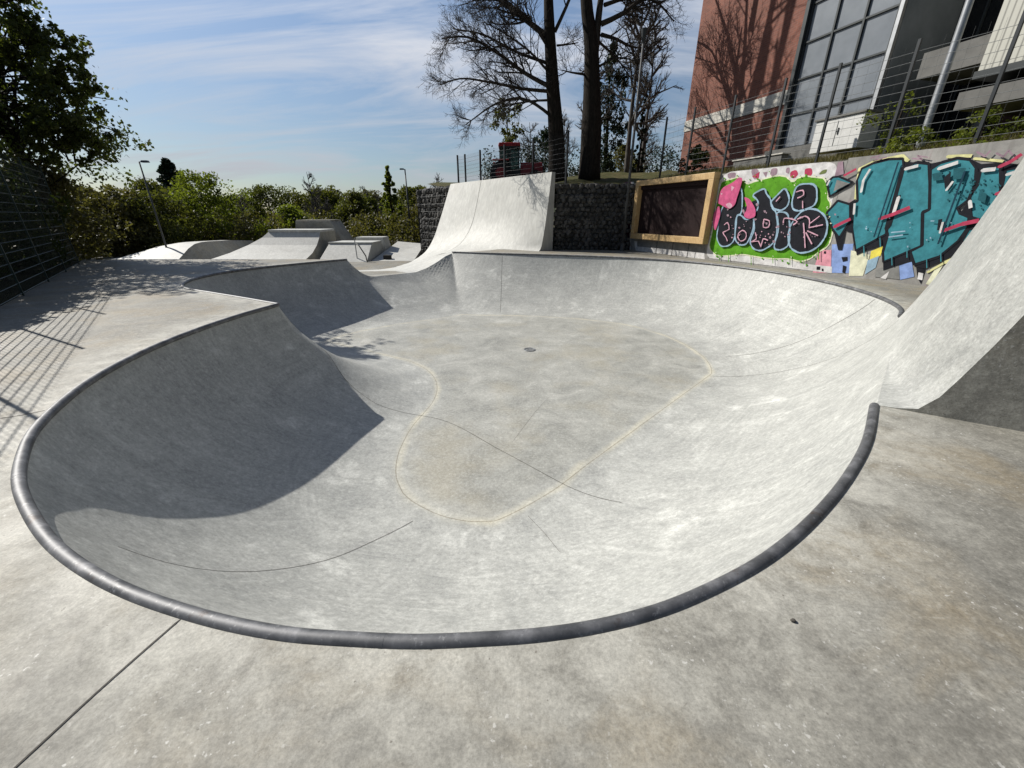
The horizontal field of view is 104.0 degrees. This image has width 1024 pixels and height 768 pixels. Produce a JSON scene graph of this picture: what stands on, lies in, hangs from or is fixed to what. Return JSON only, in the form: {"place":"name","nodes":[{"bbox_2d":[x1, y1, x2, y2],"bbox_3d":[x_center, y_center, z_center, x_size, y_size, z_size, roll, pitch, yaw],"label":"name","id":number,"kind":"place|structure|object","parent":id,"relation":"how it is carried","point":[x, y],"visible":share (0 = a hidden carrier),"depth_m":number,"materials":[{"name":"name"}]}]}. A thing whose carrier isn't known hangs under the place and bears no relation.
{"place":"outdoors","nodes":[
{"label":"outdoors","id":0,"kind":"place"},
{"bbox_2d":[0,225,554,305],"bbox_3d":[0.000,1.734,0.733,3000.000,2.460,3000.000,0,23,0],"label":"ground","id":1,"kind":"structure","parent":0,"point":[24,287],"depth_m":10.65,"materials":[{"name":"grey concrete"}]},
{"bbox_2d":[0,156,31,280],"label":"shrub","id":2,"kind":"object","parent":1,"relation":"on","point":[13,187],"visible":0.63,"depth_m":10.04,"materials":[{"name":"green plant"}]},
{"bbox_2d":[0,135,74,273],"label":"shrub","id":3,"kind":"object","parent":1,"relation":"on","point":[52,204],"visible":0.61,"depth_m":11.59,"materials":[{"name":"green plant"}]},
{"bbox_2d":[0,158,77,266],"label":"shrub","id":4,"kind":"object","parent":1,"relation":"on","point":[63,217],"visible":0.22,"depth_m":12.81,"materials":[{"name":"green plant"}]},
{"bbox_2d":[1,163,92,260],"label":"shrub","id":5,"kind":"object","parent":1,"relation":"on","point":[75,234],"visible":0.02,"depth_m":16.58,"materials":[{"name":"green plant"}]},
{"bbox_2d":[0,152,132,259],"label":"shrub","id":6,"kind":"object","parent":1,"relation":"on","point":[62,184],"visible":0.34,"depth_m":14.78,"materials":[{"name":"green plant"}]},
{"bbox_2d":[0,0,154,247],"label":"leafy tree","id":7,"kind":"object","parent":1,"relation":"on","point":[34,122],"visible":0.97,"depth_m":12.70,"materials":[{"name":"green plant"}]},
{"bbox_2d":[77,187,128,255],"bbox_3d":[-34.022,-12.765,31.585,6.440,5.430,7.031,12,26,26],"label":"bush","id":8,"kind":"object","parent":1,"relation":"on","point":[100,230],"visible":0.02,"depth_m":31.38,"materials":[{"name":"green plant"}]},
{"bbox_2d":[57,184,161,256],"bbox_3d":[-31.831,-12.744,31.624,7.075,5.620,6.365,-11,25,-25],"label":"bush","id":9,"kind":"object","parent":1,"relation":"on","point":[133,246],"visible":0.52,"depth_m":30.90,"materials":[{"name":"green plant"}]},
{"bbox_2d":[126,175,167,233],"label":"tree","id":10,"kind":"object","parent":1,"relation":"on","point":[139,183],"visible":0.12,"depth_m":40.93,"materials":[{"name":"green plant"}]},
{"bbox_2d":[107,186,219,251],"bbox_3d":[-29.833,-13.558,33.777,7.732,5.571,7.002,0,23,0],"label":"bush","id":11,"kind":"object","parent":1,"relation":"on","point":[165,214],"visible":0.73,"depth_m":32.46,"materials":[{"name":"green plant"}]},
{"bbox_2d":[155,157,208,227],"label":"conifer","id":12,"kind":"object","parent":1,"relation":"on","point":[166,169],"visible":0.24,"depth_m":52.59,"materials":[{"name":"green plant"}]},
{"bbox_2d":[157,187,225,240],"bbox_3d":[-33.606,-16.742,40.831,6.754,6.112,6.495,0,23,0],"label":"bush","id":13,"kind":"object","parent":1,"relation":"on","point":[168,190],"visible":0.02,"depth_m":39.62,"materials":[{"name":"green plant"}]},
{"bbox_2d":[163,168,253,241],"bbox_3d":[-29.861,-16.605,38.812,7.999,7.663,8.012,0,23,0],"label":"tree","id":14,"kind":"object","parent":1,"relation":"on","point":[207,203],"visible":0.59,"depth_m":37.60,"materials":[{"name":"green plant"}]},
{"bbox_2d":[209,194,269,237],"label":"tree","id":15,"kind":"object","parent":1,"relation":"on","point":[219,208],"visible":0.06,"depth_m":48.85,"materials":[{"name":"green plant"}]},
{"bbox_2d":[231,183,300,235],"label":"tree","id":16,"kind":"object","parent":1,"relation":"on","point":[260,193],"visible":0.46,"depth_m":44.33,"materials":[{"name":"green plant"}]},
{"bbox_2d":[124,207,419,245],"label":"undergrowth","id":17,"kind":"object","parent":1,"relation":"on","point":[358,227],"visible":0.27,"depth_m":38.20,"materials":[{"name":"green plant"}]},
{"bbox_2d":[244,203,319,241],"bbox_3d":[-22.783,-15.764,40.729,8.114,5.113,8.937,11,25,25],"label":"bush","id":18,"kind":"object","parent":1,"relation":"on","point":[288,212],"visible":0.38,"depth_m":39.59,"materials":[{"name":"green plant"}]},
{"bbox_2d":[291,195,330,215],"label":"tree","id":19,"kind":"object","parent":1,"relation":"on","point":[298,204],"visible":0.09,"depth_m":59.19,"materials":[{"name":"green plant"}]},
{"bbox_2d":[301,172,327,219],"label":"bare tree","id":20,"kind":"object","parent":1,"relation":"on","point":[314,200],"visible":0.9,"depth_m":47.21,"materials":[{"name":"grey plant"}]},
{"bbox_2d":[287,184,347,219],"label":"bush","id":21,"kind":"object","parent":1,"relation":"on","point":[332,195],"visible":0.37,"depth_m":52.84,"materials":[{"name":"green plant"}]},
{"bbox_2d":[318,197,335,219],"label":"bare tree","id":22,"kind":"object","parent":1,"relation":"on","point":[326,208],"visible":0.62,"depth_m":42.94,"materials":[{"name":"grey plant"}]},
{"bbox_2d":[328,187,384,235],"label":"bush","id":23,"kind":"object","parent":1,"relation":"on","point":[354,203],"visible":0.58,"depth_m":43.14,"materials":[{"name":"green plant"}]},
{"bbox_2d":[333,193,392,234],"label":"tree","id":24,"kind":"object","parent":1,"relation":"on","point":[375,202],"visible":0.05,"depth_m":50.58,"materials":[{"name":"green plant"}]},
{"bbox_2d":[358,189,386,215],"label":"tree","id":25,"kind":"object","parent":1,"relation":"on","point":[375,193],"visible":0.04,"depth_m":61.91,"materials":[{"name":"green plant"}]},
{"bbox_2d":[372,194,383,224],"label":"bare tree","id":26,"kind":"object","parent":1,"relation":"on","point":[377,207],"visible":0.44,"depth_m":45.60,"materials":[{"name":"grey plant"}]},
{"bbox_2d":[375,194,410,230],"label":"tree","id":27,"kind":"object","parent":1,"relation":"on","point":[394,205],"visible":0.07,"depth_m":59.10,"materials":[{"name":"green plant"}]},
{"bbox_2d":[374,165,414,240],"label":"tree","id":28,"kind":"object","parent":1,"relation":"on","point":[392,199],"visible":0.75,"depth_m":41.59,"materials":[{"name":"green plant"}]},
{"bbox_2d":[399,168,411,240],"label":"street lamp","id":29,"kind":"object","parent":1,"relation":"on","point":[407,198],"visible":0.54,"depth_m":41.67,"materials":[{"name":"metal"}]},
{"bbox_2d":[401,192,418,242],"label":"bush","id":30,"kind":"object","parent":1,"relation":"on","point":[412,209],"visible":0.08,"depth_m":45.62,"materials":[{"name":"green plant"}]},
{"bbox_2d":[395,184,426,234],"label":"tree","id":31,"kind":"object","parent":1,"relation":"on","point":[401,192],"visible":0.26,"depth_m":52.99,"materials":[{"name":"green plant"}]},
{"bbox_2d":[430,173,442,187],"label":"bare tree","id":32,"kind":"object","parent":1,"relation":"on","point":[437,179],"visible":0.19,"depth_m":49.04,"materials":[{"name":"grey plant"}]},
{"bbox_2d":[625,138,1023,285],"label":"graffiti wall","id":33,"kind":"structure","parent":1,"relation":"on","point":[911,217],"depth_m":10.76,"materials":[{"name":"multicoloured paint"}]},
{"bbox_2d":[0,0,702,213],"label":"sky","id":34,"kind":"structure","parent":0,"point":[245,92],"materials":[{"name":"blue"}]},
{"bbox_2d":[0,248,1023,767],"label":"pavement","id":35,"kind":"structure","parent":0,"point":[892,582],"depth_m":1.56,"materials":[{"name":"concrete"}]},
{"bbox_2d":[0,155,79,304],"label":"fence","id":36,"kind":"object","parent":35,"relation":"on","point":[29,238],"visible":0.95,"depth_m":10.19,"materials":[{"name":"grey metal"}]},
{"bbox_2d":[14,619,180,767],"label":"saw cut","id":37,"kind":"object","parent":35,"relation":"on","point":[92,696],"visible":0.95,"depth_m":1.43,"materials":[{"name":"grey concrete"}]},
{"bbox_2d":[138,160,166,247],"bbox_3d":[-24.745,-11.985,28.047,0.730,6.480,0.280,0,23,0],"label":"street lamp","id":38,"kind":"object","parent":35,"relation":"on","point":[157,219],"visible":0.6,"depth_m":27.74,"materials":[{"name":"metal"}]},
{"bbox_2d":[112,240,253,258],"bbox_3d":[-27.019,-10.605,31.507,9.162,1.285,9.900,0,23,0],"label":"concrete hump","id":39,"kind":"object","parent":35,"relation":"on","point":[201,249],"visible":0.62,"depth_m":29.18,"materials":[{"name":"grey concrete"}]},
{"bbox_2d":[232,194,253,236],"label":"bare tree","id":40,"kind":"object","parent":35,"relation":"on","point":[241,199],"visible":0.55,"depth_m":39.49,"materials":[{"name":"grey plant"}]},
{"bbox_2d":[213,229,335,258],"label":"mini ramp","id":41,"kind":"structure","parent":35,"relation":"on","point":[292,244],"depth_m":29.75,"materials":[{"name":"concrete"}]},
{"bbox_2d":[296,220,353,240],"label":"mini ramp","id":42,"kind":"structure","parent":35,"relation":"on","point":[340,229],"depth_m":33.79,"materials":[{"name":"concrete"}]},
{"bbox_2d":[320,236,390,261],"bbox_3d":[-12.050,-10.613,31.237,3.694,1.470,6.186,0,23,0],"label":"manual pad","id":43,"kind":"object","parent":35,"relation":"on","point":[373,247],"visible":0.81,"depth_m":29.76,"materials":[{"name":"concrete"}]},
{"bbox_2d":[354,238,367,261],"bbox_3d":[-10.764,-9.511,28.415,1.155,1.644,0.134,15,27,31],"label":"handrail","id":44,"kind":"object","parent":35,"relation":"on","point":[360,248],"visible":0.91,"depth_m":28.39,"materials":[{"name":"metal"}]},
{"bbox_2d":[372,241,420,260],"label":"wedge ramp","id":45,"kind":"structure","parent":35,"relation":"on","point":[402,251],"depth_m":31.98,"materials":[{"name":"concrete"}]},
{"bbox_2d":[416,190,425,254],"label":"stone wall","id":46,"kind":"structure","parent":35,"relation":"on","point":[419,202],"depth_m":30.68,"materials":[{"name":"stone"}]},
{"bbox_2d":[419,185,449,250],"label":"stone wall","id":47,"kind":"structure","parent":35,"relation":"on","point":[434,200],"depth_m":28.80,"materials":[{"name":"stone"}]},
{"bbox_2d":[10,251,903,649],"bbox_3d":[-0.501,-1.874,11.087,16.194,2.024,16.549,20,30,40],"label":"skate bowl","id":48,"kind":"object","parent":35,"relation":"in","point":[456,449],"visible":0.91,"depth_m":5.54,"materials":[{"name":"concrete"}]},
{"bbox_2d":[422,172,554,259],"bbox_3d":[-2.370,-8.560,21.662,3.750,4.702,9.500,-16,28,-34],"label":"quarter pipe","id":49,"kind":"object","parent":35,"relation":"on","point":[514,213],"visible":0.97,"depth_m":21.08,"materials":[{"name":"white concrete"}]},
{"bbox_2d":[553,183,634,249],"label":"stone wall","id":50,"kind":"structure","parent":35,"relation":"on","point":[588,216],"depth_m":19.28,"materials":[{"name":"stone"}]},
{"bbox_2d":[620,27,647,250],"bbox_3d":[5.280,-10.267,17.536,0.273,8.460,0.280,0,23,0],"label":"street lamp","id":51,"kind":"object","parent":35,"relation":"on","point":[644,30],"visible":0.97,"depth_m":17.36,"materials":[{"name":"metal"}]},
{"bbox_2d":[630,172,720,257],"bbox_3d":[6.635,-7.093,16.999,0.288,3.030,4.540,-9,24,-19],"label":"framed board","id":52,"kind":"object","parent":35,"relation":"on","point":[676,209],"visible":1,"depth_m":16.57,"materials":[{"name":"wood"}]},
{"bbox_2d":[877,157,1023,431],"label":"concrete bank","id":53,"kind":"structure","parent":35,"relation":"on","point":[957,352],"depth_m":3.58,"materials":[{"name":"grey concrete"}]},
{"bbox_2d":[430,131,1022,202],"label":"hillside","id":54,"kind":"structure","parent":0,"point":[618,178],"depth_m":21.54,"materials":[{"name":"green plant"}]},
{"bbox_2d":[416,0,586,181],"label":"bare tree","id":55,"kind":"object","parent":54,"relation":"on","point":[546,34],"visible":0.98,"depth_m":19.28,"materials":[{"name":"brown plant"}]},
{"bbox_2d":[490,98,524,141],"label":"bush","id":56,"kind":"object","parent":54,"relation":"on","point":[510,137],"visible":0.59,"depth_m":25.82,"materials":[{"name":"green plant"}]},
{"bbox_2d":[456,130,569,183],"bbox_3d":[-0.460,-11.725,21.675,0.080,2.160,9.880,-16,28,-34],"label":"fence","id":57,"kind":"object","parent":54,"relation":"on","point":[485,173],"visible":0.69,"depth_m":20.91,"materials":[{"name":"grey metal"}]},
{"bbox_2d":[490,142,543,178],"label":"building","id":58,"kind":"structure","parent":54,"relation":"on","point":[498,170],"depth_m":23.14,"materials":[{"name":"brick"}]},
{"bbox_2d":[516,122,539,161],"bbox_3d":[1.533,-21.447,37.486,2.528,5.540,3.408,0,23,0],"label":"bare tree","id":59,"kind":"object","parent":54,"relation":"on","point":[527,139],"visible":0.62,"depth_m":36.94,"materials":[{"name":"grey plant"}]},
{"bbox_2d":[519,125,565,172],"bbox_3d":[2.112,-18.076,31.925,4.408,4.158,5.276,0,23,0],"label":"bush","id":60,"kind":"object","parent":54,"relation":"on","point":[543,137],"visible":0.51,"depth_m":30.60,"materials":[{"name":"green plant"}]},
{"bbox_2d":[562,112,580,165],"bbox_3d":[4.732,-20.488,34.623,2.859,5.988,3.325,0,23,0],"label":"bare tree","id":61,"kind":"object","parent":54,"relation":"on","point":[568,125],"visible":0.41,"depth_m":34.16,"materials":[{"name":"grey plant"}]},
{"bbox_2d":[478,143,681,179],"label":"hedge","id":62,"kind":"object","parent":54,"relation":"on","point":[574,170],"visible":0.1,"depth_m":40.56,"materials":[{"name":"green plant"}]},
{"bbox_2d":[575,35,617,132],"bbox_3d":[5.627,-19.044,27.919,2.919,8.550,3.213,-20,30,-39],"label":"bare tree","id":63,"kind":"object","parent":54,"relation":"on","point":[602,72],"visible":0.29,"depth_m":27.22,"materials":[{"name":"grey plant"}]},
{"bbox_2d":[532,0,693,180],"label":"bare tree","id":64,"kind":"object","parent":54,"relation":"on","point":[590,156],"visible":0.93,"depth_m":19.30,"materials":[{"name":"brown plant"}]},
{"bbox_2d":[600,40,628,172],"bbox_3d":[7.113,-19.299,28.687,3.443,8.804,2.684,0,23,0],"label":"conifer","id":65,"kind":"object","parent":54,"relation":"on","point":[606,164],"visible":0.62,"depth_m":28.49,"materials":[{"name":"green plant"}]},
{"bbox_2d":[608,143,644,171],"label":"bush","id":66,"kind":"object","parent":54,"relation":"on","point":[620,153],"visible":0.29,"depth_m":34.65,"materials":[{"name":"green plant"}]},
{"bbox_2d":[602,0,667,172],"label":"bare tree","id":67,"kind":"object","parent":54,"relation":"on","point":[629,132],"visible":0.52,"depth_m":24.86,"materials":[{"name":"brown plant"}]},
{"bbox_2d":[631,98,648,172],"bbox_3d":[8.822,-16.868,27.749,1.399,4.918,1.284,18,29,37],"label":"conifer","id":68,"kind":"object","parent":54,"relation":"on","point":[644,130],"visible":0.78,"depth_m":27.73,"materials":[{"name":"green plant"}]},
{"bbox_2d":[636,119,661,171],"bbox_3d":[12.482,-21.366,36.703,2.418,5.983,2.988,15,27,31],"label":"bare tree","id":69,"kind":"object","parent":54,"relation":"on","point":[650,148],"visible":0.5,"depth_m":36.24,"materials":[{"name":"grey plant"}]},
{"bbox_2d":[623,9,684,169],"bbox_3d":[10.274,-21.220,30.177,4.410,10.804,3.720,-21,31,-41],"label":"bare tree","id":70,"kind":"object","parent":54,"relation":"on","point":[648,114],"visible":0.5,"depth_m":29.43,"materials":[{"name":"plant"}]},
{"bbox_2d":[676,143,717,174],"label":"bush","id":71,"kind":"object","parent":54,"relation":"on","point":[696,156],"visible":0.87,"depth_m":17.89,"materials":[{"name":"green plant"}]},
{"bbox_2d":[732,153,790,168],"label":"wall","id":72,"kind":"structure","parent":54,"relation":"on","point":[764,158],"depth_m":14.55,"materials":[{"name":"concrete"}]},
{"bbox_2d":[657,130,1023,178],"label":"grass","id":73,"kind":"structure","parent":54,"relation":"on","point":[830,157],"depth_m":11.92,"materials":[{"name":"green plant"}]},
{"bbox_2d":[809,109,885,154],"bbox_3d":[10.679,-8.049,12.867,0.800,0.991,1.636,-6,24,-15],"label":"utility cabinet","id":74,"kind":"object","parent":73,"relation":"on","point":[845,140],"visible":0.77,"depth_m":12.49,"materials":[{"name":"metal"}]},
{"bbox_2d":[659,10,1023,177],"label":"fence","id":75,"kind":"object","parent":54,"relation":"on","point":[998,80],"visible":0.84,"depth_m":10.64,"materials":[{"name":"metal"}]},
{"bbox_2d":[678,0,1023,173],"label":"brick building","id":76,"kind":"structure","parent":54,"relation":"on","point":[747,49],"depth_m":13.98,"materials":[{"name":"red brick"}]},
{"bbox_2d":[780,0,901,148],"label":"window","id":77,"kind":"structure","parent":76,"relation":"in","point":[846,32],"depth_m":13.84,"materials":[{"name":"grey glass"}]},
{"bbox_2d":[929,0,1003,143],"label":"window","id":78,"kind":"structure","parent":76,"relation":"in","point":[983,13],"depth_m":12.61,"materials":[{"name":"black glass"}]},
{"bbox_2d":[856,90,925,153],"bbox_3d":[10.340,-6.845,10.716,1.570,1.558,1.313,0,23,0],"label":"bush","id":79,"kind":"object","parent":54,"relation":"on","point":[898,120],"visible":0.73,"depth_m":10.64,"materials":[{"name":"green plant"}]},
{"bbox_2d":[871,125,948,154],"bbox_3d":[10.256,-6.091,10.133,1.682,0.835,1.299,-14,27,-29],"label":"bush","id":80,"kind":"object","parent":54,"relation":"on","point":[914,136],"visible":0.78,"depth_m":10.04,"materials":[{"name":"green plant"}]},
{"bbox_2d":[912,0,973,149],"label":"steel post","id":81,"kind":"object","parent":54,"relation":"on","point":[961,25],"visible":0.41,"depth_m":9.88,"materials":[{"name":"grey metal"}]},
{"bbox_2d":[942,105,1023,146],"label":"bush","id":82,"kind":"object","parent":54,"relation":"on","point":[961,134],"visible":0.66,"depth_m":9.04,"materials":[{"name":"green plant"}]}
]}

